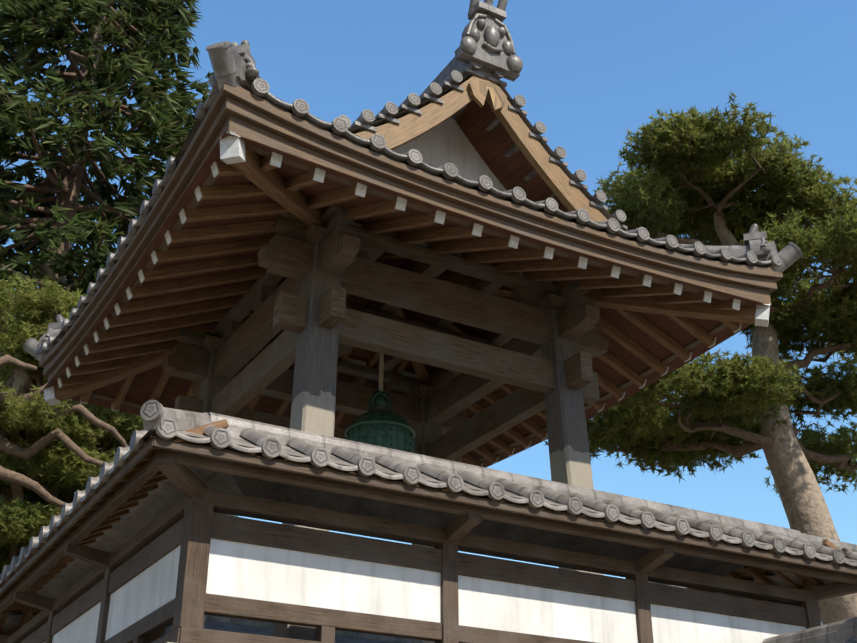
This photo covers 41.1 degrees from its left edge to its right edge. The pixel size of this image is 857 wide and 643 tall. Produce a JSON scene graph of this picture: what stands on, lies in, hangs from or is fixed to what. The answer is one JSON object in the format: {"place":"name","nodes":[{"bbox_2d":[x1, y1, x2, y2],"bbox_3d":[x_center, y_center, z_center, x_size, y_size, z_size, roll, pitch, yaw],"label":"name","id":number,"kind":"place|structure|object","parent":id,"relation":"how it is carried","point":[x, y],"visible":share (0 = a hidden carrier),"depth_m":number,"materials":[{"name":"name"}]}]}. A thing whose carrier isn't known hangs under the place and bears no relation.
{"place":"outdoors","nodes":[
{"label":"outdoors","id":0,"kind":"place"},
{"bbox_2d":[39,82,782,642],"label":"bell tower frame","id":1,"kind":"object","parent":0,"point":[253,276],"visible":0.83,"depth_m":9.98,"materials":[{"name":"brown wood"}]},
{"bbox_2d":[345,390,414,452],"bbox_3d":[-0.450,1.050,10.593,0.730,1.680,0.730,15,-30,-27],"label":"temple bell","id":2,"kind":"object","parent":1,"relation":"hanging from","point":[389,428],"visible":0.33,"depth_m":10.36,"materials":[{"name":"green metal"}]},
{"bbox_2d":[23,0,802,379],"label":"tiled roof","id":3,"kind":"structure","parent":1,"relation":"on","point":[463,120],"depth_m":10.30,"materials":[{"name":"grey tile"}]},
{"bbox_2d":[0,400,856,642],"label":"roofed wall","id":4,"kind":"structure","parent":0,"point":[143,537],"depth_m":7.48,"materials":[{"name":"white wood"}]},
{"bbox_2d":[1,0,856,623],"label":"sky","id":5,"kind":"structure","parent":0,"point":[593,72],"materials":[{"name":"blue"}]},
{"label":"ground","id":6,"kind":"structure","parent":0,"visible":0},
{"bbox_2d":[0,271,142,573],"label":"pine tree","id":7,"kind":"object","parent":6,"relation":"on","point":[48,465],"visible":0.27,"depth_m":15.42,"materials":[{"name":"green plant"}]},
{"bbox_2d":[0,0,242,517],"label":"cedar tree","id":8,"kind":"object","parent":6,"relation":"on","point":[53,227],"visible":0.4,"depth_m":23.99,"materials":[{"name":"green plant"}]},
{"bbox_2d":[544,91,856,624],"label":"pine tree","id":9,"kind":"object","parent":6,"relation":"on","point":[697,181],"visible":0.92,"depth_m":13.06,"materials":[{"name":"green plant"}]},
{"bbox_2d":[762,617,856,642],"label":"gate roof","id":10,"kind":"structure","parent":6,"relation":"on","point":[843,631],"depth_m":8.02,"materials":[{"name":"tile"}]}
]}

